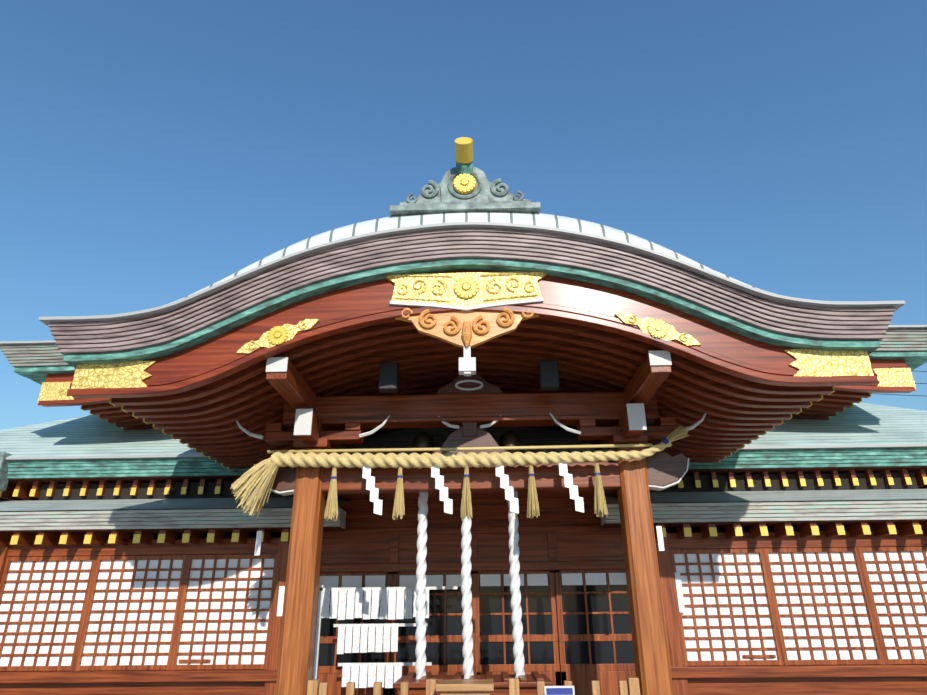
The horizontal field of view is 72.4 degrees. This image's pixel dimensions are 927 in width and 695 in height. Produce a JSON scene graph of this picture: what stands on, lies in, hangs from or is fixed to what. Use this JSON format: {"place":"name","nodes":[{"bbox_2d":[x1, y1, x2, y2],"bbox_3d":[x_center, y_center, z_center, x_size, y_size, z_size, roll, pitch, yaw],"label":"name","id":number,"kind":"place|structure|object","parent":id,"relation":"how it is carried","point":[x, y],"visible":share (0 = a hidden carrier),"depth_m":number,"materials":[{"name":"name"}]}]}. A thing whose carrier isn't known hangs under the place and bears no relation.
{"place":"outdoors","nodes":[
{"label":"outdoors","id":0,"kind":"place"},
{"bbox_2d":[313,585,457,678],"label":"notice board rails","id":1,"kind":"object","parent":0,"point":[317,645],"visible":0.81,"depth_m":6.68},
{"bbox_2d":[321,587,428,687],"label":"paper fortune strips","id":2,"kind":"object","parent":1,"relation":"hanging from","point":[373,610],"visible":0.96,"depth_m":6.67,"materials":[{"name":"white paper"}]},
{"bbox_2d":[0,402,926,456],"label":"roof surface","id":3,"kind":"object","parent":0,"point":[860,423],"depth_m":8.37,"materials":[{"name":"teal metal"}]},
{"bbox_2d":[0,325,926,344],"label":"gable roof sheet","id":4,"kind":"object","parent":3,"relation":"on","point":[54,341],"visible":0.06,"depth_m":7.92,"materials":[{"name":"metal"}]},
{"bbox_2d":[37,382,73,402],"bbox_3d":[-5.050,0.559,7.911,0.479,0.270,0.012,-1,-23,1],"label":"bargeboard end fitting","id":5,"kind":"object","parent":4,"relation":"attached to","point":[53,391],"depth_m":7.91,"materials":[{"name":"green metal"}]},
{"bbox_2d":[873,368,915,388],"bbox_3d":[5.227,0.378,7.711,0.479,0.270,0.012,-1,-23,1],"label":"bargeboard end fitting","id":6,"kind":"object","parent":4,"relation":"attached to","point":[894,377],"depth_m":7.71,"materials":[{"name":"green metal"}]},
{"bbox_2d":[0,0,926,429],"label":"sky","id":7,"kind":"structure","parent":0,"point":[153,152],"materials":[{"name":"blue"}]},
{"bbox_2d":[266,354,671,453],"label":"porch purlins","id":8,"kind":"object","parent":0,"point":[291,386],"visible":0.44,"depth_m":5.56,"materials":[{"name":"brown wood"}]},
{"bbox_2d":[266,350,671,371],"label":"white purlin ends","id":9,"kind":"object","parent":8,"relation":"attached to","point":[656,358],"visible":0.86,"depth_m":5.20,"materials":[{"name":"grey paint"}]},
{"bbox_2d":[14,351,926,384],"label":"rear eave trim","id":10,"kind":"structure","parent":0,"point":[913,361],"depth_m":7.94,"materials":[{"name":"metal"}]},
{"bbox_2d":[0,329,926,367],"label":"roof eaves","id":11,"kind":"object","parent":10,"relation":"on","point":[893,340],"visible":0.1,"depth_m":7.93,"materials":[{"name":"grey metal"}]},
{"bbox_2d":[364,426,576,434],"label":"kara ceiling boards","id":12,"kind":"object","parent":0,"point":[379,431],"visible":0.02,"depth_m":8.52,"materials":[{"name":"brown wood"}]},
{"bbox_2d":[111,318,832,468],"bbox_3d":[0.067,0.560,6.627,5.940,0.806,2.740,-1,-23,1],"label":"roof underside","id":13,"kind":"object","parent":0,"point":[739,412],"visible":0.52,"depth_m":5.95,"materials":[{"name":"brown wood"}]},
{"bbox_2d":[109,386,834,469],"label":"kara rib caps","id":14,"kind":"object","parent":13,"relation":"attached to","point":[833,388],"visible":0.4,"depth_m":6.03,"materials":[{"name":"brown wood"}]},
{"bbox_2d":[48,228,895,354],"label":"eave layers","id":15,"kind":"object","parent":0,"point":[730,301],"visible":0.69,"depth_m":5.19,"materials":[{"name":"brown wood"}]},
{"bbox_2d":[38,222,904,325],"bbox_3d":[0.065,0.082,6.966,6.836,0.838,3.920,-1,-23,1],"label":"roof edge","id":16,"kind":"object","parent":15,"relation":"on","point":[494,225],"visible":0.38,"depth_m":5.16,"materials":[{"name":"grey metal"}]},
{"bbox_2d":[390,167,540,215],"bbox_3d":[0.015,-1.315,5.640,1.280,0.475,0.400,-1,-23,1],"label":"ridge ornament","id":17,"kind":"object","parent":16,"relation":"on","point":[485,195],"visible":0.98,"depth_m":5.46,"materials":[{"name":"grey metal"}]},
{"bbox_2d":[453,174,475,193],"bbox_3d":[0.010,-1.424,5.501,0.204,0.204,0.048,-1,-23,1],"label":"chrysanthemum crest","id":18,"kind":"object","parent":17,"relation":"on","point":[464,184],"visible":1,"depth_m":5.48,"materials":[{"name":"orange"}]},
{"bbox_2d":[456,161,472,175],"bbox_3d":[0.012,-1.481,5.648,0.150,0.320,0.424,-1,-23,1],"label":"finial post","id":19,"kind":"object","parent":17,"relation":"on","point":[463,168],"visible":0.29,"depth_m":5.51,"materials":[{"name":"teal metal"}]},
{"bbox_2d":[455,137,472,163],"bbox_3d":[0.005,-1.701,5.466,0.158,0.219,0.224,-1,-23,1],"label":"ridge finial cap","id":20,"kind":"object","parent":19,"relation":"on","point":[464,150],"visible":1,"depth_m":5.43,"materials":[{"name":"gold metal"}]},
{"bbox_2d":[386,271,546,306],"bbox_3d":[0.024,-0.482,5.324,1.438,0.330,0.048,-1,-23,1],"label":"ornamental gable plate","id":21,"kind":"object","parent":16,"relation":"attached to","point":[438,288],"visible":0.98,"depth_m":5.32,"materials":[{"name":"gold metal"}]},
{"bbox_2d":[454,276,478,299],"bbox_3d":[0.023,-0.502,5.314,0.214,0.214,0.048,-1,-23,1],"label":"chrysanthemum crest","id":22,"kind":"object","parent":21,"relation":"attached to","point":[466,287],"visible":0.96,"depth_m":5.29,"materials":[{"name":"gold metal"}]},
{"bbox_2d":[390,298,543,311],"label":"plate trim","id":23,"kind":"structure","parent":16,"relation":"attached to","point":[470,308],"depth_m":5.26,"materials":[{"name":"grey paint"}]},
{"bbox_2d":[378,360,558,392],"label":"loudspeakers","id":24,"kind":"object","parent":16,"relation":"attached to","point":[547,371],"visible":1,"depth_m":5.78,"materials":[{"name":"black plastic"}]},
{"bbox_2d":[395,306,542,347],"bbox_3d":[0.027,-0.171,5.212,1.279,0.360,0.115,-1,-23,1],"label":"carved gable pendant","id":25,"kind":"object","parent":16,"relation":"attached to","point":[461,329],"visible":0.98,"depth_m":5.22,"materials":[{"name":"brown wood"}]},
{"bbox_2d":[458,344,475,375],"bbox_3d":[0.030,0.104,5.144,0.140,0.260,0.090,-1,-23,1],"label":"lamp","id":26,"kind":"object","parent":25,"relation":"attached to","point":[467,363],"visible":0.98,"depth_m":5.09,"materials":[{"name":"white metal"}]},
{"bbox_2d":[162,212,778,305],"bbox_3d":[0.025,-0.621,5.534,6.082,0.984,0.705,-1,-23,1],"label":"kara roof rim","id":27,"kind":"object","parent":16,"relation":"on","point":[526,218],"visible":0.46,"depth_m":5.33,"materials":[{"name":"grey metal"}]},
{"bbox_2d":[615,313,700,345],"bbox_3d":[1.577,-0.149,5.146,0.719,0.150,0.038,21,-20,10],"label":"ornamental metal fitting","id":28,"kind":"object","parent":16,"relation":"attached to","point":[671,335],"visible":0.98,"depth_m":5.14,"materials":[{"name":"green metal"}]},
{"bbox_2d":[647,319,668,337],"bbox_3d":[1.576,-0.152,5.139,0.173,0.173,0.038,-1,-23,1],"label":"chrysanthemum crest","id":29,"kind":"object","parent":16,"relation":"attached to","point":[657,328],"visible":0.98,"depth_m":5.12,"materials":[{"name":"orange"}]},
{"bbox_2d":[784,349,873,375],"bbox_3d":[2.885,0.130,5.008,0.649,0.265,0.012,-1,-23,1],"label":"bargeboard end fitting","id":30,"kind":"object","parent":16,"relation":"attached to","point":[808,362],"visible":0.77,"depth_m":5.00,"materials":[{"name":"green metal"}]},
{"bbox_2d":[63,258,880,367],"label":"eave trim","id":31,"kind":"structure","parent":15,"relation":"attached to","point":[433,266],"depth_m":5.22,"materials":[{"name":"green metal"}]},
{"bbox_2d":[67,270,877,398],"bbox_3d":[0.028,-0.149,5.252,6.400,1.080,0.125,-1,-23,1],"label":"bargeboard","id":32,"kind":"object","parent":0,"point":[568,301],"visible":0.77,"depth_m":5.20,"materials":[{"name":"red wood"}]},
{"bbox_2d":[71,360,155,388],"bbox_3d":[-2.825,0.231,5.118,0.649,0.265,0.012,-1,-23,1],"label":"bargeboard end fitting","id":33,"kind":"object","parent":32,"relation":"attached to","point":[131,374],"visible":0.73,"depth_m":5.12,"materials":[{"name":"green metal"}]},
{"bbox_2d":[236,319,319,353],"bbox_3d":[-1.522,-0.095,5.206,0.719,0.150,0.038,-23,-21,-8],"label":"ornamental metal fitting","id":34,"kind":"object","parent":32,"relation":"attached to","point":[251,346],"visible":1,"depth_m":5.20,"materials":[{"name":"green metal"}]},
{"bbox_2d":[267,326,287,344],"bbox_3d":[-1.523,-0.098,5.199,0.173,0.173,0.038,-1,-23,1],"label":"chrysanthemum crest","id":35,"kind":"object","parent":34,"relation":"attached to","point":[277,335],"visible":0.96,"depth_m":5.18,"materials":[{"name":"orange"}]},
{"bbox_2d":[82,390,869,429],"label":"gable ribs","id":36,"kind":"object","parent":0,"point":[827,405],"visible":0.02,"depth_m":8.43,"materials":[{"name":"brown wood"}]},
{"bbox_2d":[81,393,870,430],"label":"gable rib caps","id":37,"kind":"object","parent":36,"relation":"attached to","point":[827,419],"visible":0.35,"depth_m":8.42,"materials":[{"name":"gold metal"}]},
{"bbox_2d":[38,359,915,406],"bbox_3d":[0.086,0.073,8.027,10.720,1.230,0.125,-1,-23,1],"label":"rear bargeboard","id":38,"kind":"object","parent":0,"point":[871,388],"visible":0.1,"depth_m":7.81,"materials":[{"name":"gold metal"}]},
{"bbox_2d":[37,472,921,673],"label":"hall body","id":39,"kind":"structure","parent":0,"point":[705,481],"depth_m":7.76,"materials":[{"name":"black wood"}]},
{"bbox_2d":[0,469,926,500],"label":"roof rafters","id":40,"kind":"object","parent":39,"relation":"on","point":[25,488],"visible":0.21,"depth_m":7.86,"materials":[{"name":"brown wood"}]},
{"bbox_2d":[0,477,926,496],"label":"rafter end caps","id":41,"kind":"object","parent":40,"relation":"attached to","point":[680,485],"visible":0.52,"depth_m":7.70,"materials":[{"name":"gold metal"}]},
{"bbox_3d":[0.129,2.103,8.412,15.000,0.540,0.200,-1,-23,1],"label":"upper wall","id":42,"kind":"object","parent":39,"relation":"on","visible":0},
{"bbox_2d":[8,466,926,483],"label":"roof soffit","id":43,"kind":"structure","parent":42,"relation":"on","point":[689,472],"depth_m":7.79,"materials":[{"name":"brown wood"}]},
{"bbox_2d":[7,448,926,478],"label":"roof eave edge","id":44,"kind":"object","parent":43,"relation":"on","point":[810,458],"depth_m":7.75,"materials":[{"name":"teal metal"}]},
{"bbox_2d":[6,444,926,460],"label":"roof edge trim","id":45,"kind":"structure","parent":44,"relation":"on","point":[523,452],"depth_m":7.66,"materials":[{"name":"teal"}]},
{"bbox_2d":[544,686,574,694],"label":"sign frame","id":46,"kind":"object","parent":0,"point":[545,687],"visible":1,"depth_m":4.86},
{"bbox_2d":[546,688,572,694],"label":"fence sign","id":47,"kind":"object","parent":46,"relation":"attached to","point":[559,691],"visible":1,"depth_m":4.84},
{"bbox_2d":[871,371,926,395],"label":"overhead cables","id":48,"kind":"object","parent":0,"point":[907,395],"depth_m":21.36,"materials":[{"name":"grey plastic"}]},
{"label":"stone platform","id":49,"kind":"structure","parent":0,"visible":0},
{"bbox_2d":[0,530,926,694],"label":"wall frame","id":50,"kind":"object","parent":49,"relation":"on","point":[900,679],"visible":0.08,"depth_m":6.53,"materials":[{"name":"brown wood"}]},
{"bbox_2d":[0,521,926,546],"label":"lower eave rafters","id":51,"kind":"object","parent":50,"relation":"attached to","point":[804,530],"visible":0.79,"depth_m":6.91,"materials":[{"name":"brown wood"}]},
{"bbox_2d":[0,520,926,534],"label":"pent roof soffit","id":52,"kind":"structure","parent":51,"relation":"on","point":[607,525],"depth_m":6.86,"materials":[{"name":"brown wood"}]},
{"bbox_2d":[0,500,926,530],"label":"lower roof","id":53,"kind":"structure","parent":52,"relation":"on","point":[661,513],"depth_m":6.81,"materials":[{"name":"grey metal"}]},
{"bbox_2d":[10,525,922,544],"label":"rafter end caps","id":54,"kind":"object","parent":51,"relation":"attached to","point":[687,533],"visible":0.94,"depth_m":6.80,"materials":[{"name":"gold metal"}]},
{"bbox_2d":[254,526,684,615],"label":"paper tags","id":55,"kind":"object","parent":50,"relation":"attached to","point":[660,546],"visible":1,"depth_m":6.72,"materials":[{"name":"white paper"}]},
{"bbox_2d":[0,533,926,694],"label":"window frames","id":56,"kind":"structure","parent":49,"relation":"on","point":[674,626],"depth_m":6.72,"materials":[{"name":"brown wood"}]},
{"bbox_2d":[0,551,926,665],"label":"lattice window","id":57,"kind":"structure","parent":56,"relation":"in","point":[698,649],"depth_m":6.78,"materials":[{"name":"white paper"}]},
{"bbox_2d":[320,490,624,572],"bbox_3d":[0.100,2.792,6.314,3.900,2.860,1.550,-1,-23,1],"label":"wooden wall panel","id":58,"kind":"object","parent":49,"relation":"on","point":[560,532],"visible":0.5,"depth_m":7.25,"materials":[{"name":"brown wood"}]},
{"bbox_2d":[0,489,926,510],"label":"lower eave roof","id":59,"kind":"structure","parent":58,"relation":"on","point":[655,497],"depth_m":7.24,"materials":[{"name":"metal"}]},
{"bbox_2d":[0,452,11,490],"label":"eave gutter hoppers","id":60,"kind":"object","parent":59,"relation":"attached to","point":[4,471],"visible":0.77,"depth_m":7.75,"materials":[{"name":"teal metal"}]},
{"bbox_2d":[312,569,635,694],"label":"entrance doors","id":61,"kind":"structure","parent":58,"relation":"in","point":[582,676],"depth_m":6.87,"materials":[{"name":"brown wood"}]},
{"bbox_2d":[319,573,626,587],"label":"door paper strips","id":62,"kind":"object","parent":61,"relation":"attached to","point":[485,580],"depth_m":7.15,"materials":[{"name":"white paper"}]},
{"bbox_2d":[394,671,552,694],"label":"offering box","id":63,"kind":"object","parent":49,"relation":"on","point":[527,684],"visible":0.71,"depth_m":5.28,"materials":[{"name":"brown wood"}]},
{"bbox_2d":[275,443,673,694],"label":"pillars","id":64,"kind":"structure","parent":49,"relation":"on","point":[648,631],"depth_m":5.49,"materials":[{"name":"brown wood"}]},
{"bbox_2d":[267,443,652,452],"bbox_3d":[-0.043,0.924,5.798,3.520,0.039,0.030,-1,-23,1],"label":"bamboo pole","id":65,"kind":"object","parent":64,"relation":"attached to","point":[470,448],"visible":0.96,"depth_m":5.78,"materials":[{"name":"brown wood"}]},
{"bbox_2d":[431,373,506,454],"bbox_3d":[0.060,0.691,6.151,0.835,0.900,0.140,-1,-23,1],"label":"frog-leg strut","id":66,"kind":"object","parent":64,"relation":"on","point":[469,434],"visible":0.56,"depth_m":6.04,"materials":[{"name":"brown wood"}]},
{"bbox_2d":[438,380,500,428],"bbox_3d":[0.057,0.542,6.118,0.608,0.501,0.059,-1,-23,1],"label":"ring ornament","id":67,"kind":"object","parent":66,"relation":"attached to","point":[457,426],"visible":0.96,"depth_m":6.18,"materials":[{"name":"grey paint"}]},
{"bbox_2d":[282,392,658,493],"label":"porch beams","id":68,"kind":"structure","parent":64,"relation":"on","point":[511,409],"depth_m":6.05,"materials":[{"name":"brown wood"}]},
{"bbox_2d":[415,491,524,678],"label":"bell ropes","id":69,"kind":"object","parent":68,"relation":"hanging from","point":[467,648],"visible":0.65,"depth_m":5.79,"materials":[{"name":"white fabric"}]},
{"bbox_2d":[412,431,521,454],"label":"bells","id":70,"kind":"object","parent":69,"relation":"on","point":[426,439],"visible":0.73,"depth_m":6.29,"materials":[{"name":"brown metal"}]},
{"bbox_2d":[265,406,676,453],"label":"bracket blocks","id":71,"kind":"structure","parent":64,"relation":"attached to","point":[620,432],"depth_m":6.00,"materials":[{"name":"brown wood"}]},
{"bbox_2d":[236,403,705,439],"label":"beam end caps","id":72,"kind":"object","parent":71,"relation":"attached to","point":[635,414],"visible":0.85,"depth_m":5.72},
{"bbox_2d":[271,440,671,468],"bbox_3d":[0.073,0.978,5.761,3.636,0.231,0.144,-1,-23,1],"label":"shimenawa rope","id":73,"kind":"object","parent":64,"relation":"attached to","point":[388,460],"visible":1,"depth_m":5.71,"materials":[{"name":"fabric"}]},
{"bbox_2d":[230,453,282,516],"bbox_3d":[-1.901,1.229,5.682,0.416,0.568,0.389,-17,-28,34],"label":"straw tassel","id":74,"kind":"object","parent":73,"relation":"attached to","point":[252,486],"visible":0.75,"depth_m":5.62,"materials":[{"name":"wicker"}]},
{"bbox_2d":[324,463,607,520],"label":"straw tassels","id":75,"kind":"object","parent":73,"relation":"hanging from","point":[331,509],"visible":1,"depth_m":5.59,"materials":[{"name":"beige fabric"}]},
{"bbox_2d":[331,473,600,478],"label":"tassel bindings","id":76,"kind":"object","parent":75,"relation":"on","point":[401,476],"visible":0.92,"depth_m":5.67,"materials":[{"name":"brown"}]},
{"bbox_2d":[362,462,583,514],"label":"paper streamers","id":77,"kind":"object","parent":73,"relation":"attached to","point":[448,502],"visible":0.96,"depth_m":5.63,"materials":[{"name":"white paper"}]},
{"bbox_2d":[661,438,668,443],"bbox_3d":[1.836,0.861,5.762,0.074,0.080,0.068,-1,-23,1],"label":"rope tie","id":78,"kind":"object","parent":73,"relation":"on","point":[665,440],"visible":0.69,"depth_m":5.74,"materials":[{"name":"blue fabric"}]},
{"bbox_2d":[666,426,688,441],"bbox_3d":[1.944,0.790,5.790,0.219,0.172,0.119,-1,-23,1],"label":"shimenawa brush","id":79,"kind":"object","parent":73,"relation":"on","point":[679,432],"visible":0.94,"depth_m":5.76,"materials":[{"name":"wicker"}]},
{"bbox_2d":[257,451,686,491],"bbox_3d":[0.065,1.178,5.955,4.046,0.329,0.130,-1,-23,1],"label":"carved beam end","id":80,"kind":"object","parent":64,"relation":"attached to","point":[664,468],"visible":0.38,"depth_m":5.88,"materials":[{"name":"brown wood"}]},
{"bbox_2d":[254,458,688,495],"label":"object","id":81,"kind":"object","parent":80,"relation":"attached to","point":[651,487],"visible":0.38,"depth_m":5.86,"materials":[{"name":"grey paint"}]},
{"label":"ground","id":82,"kind":"structure","parent":0,"visible":0},
{"bbox_2d":[307,677,639,694],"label":"fence posts","id":83,"kind":"object","parent":82,"relation":"on","point":[630,686],"visible":1,"depth_m":4.89,"materials":[{"name":"brown wood"}]},
{"bbox_2d":[436,679,493,694],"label":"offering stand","id":84,"kind":"object","parent":83,"relation":"attached to","point":[467,687],"visible":1,"depth_m":4.68,"materials":[{"name":"brown wood"}]}
]}

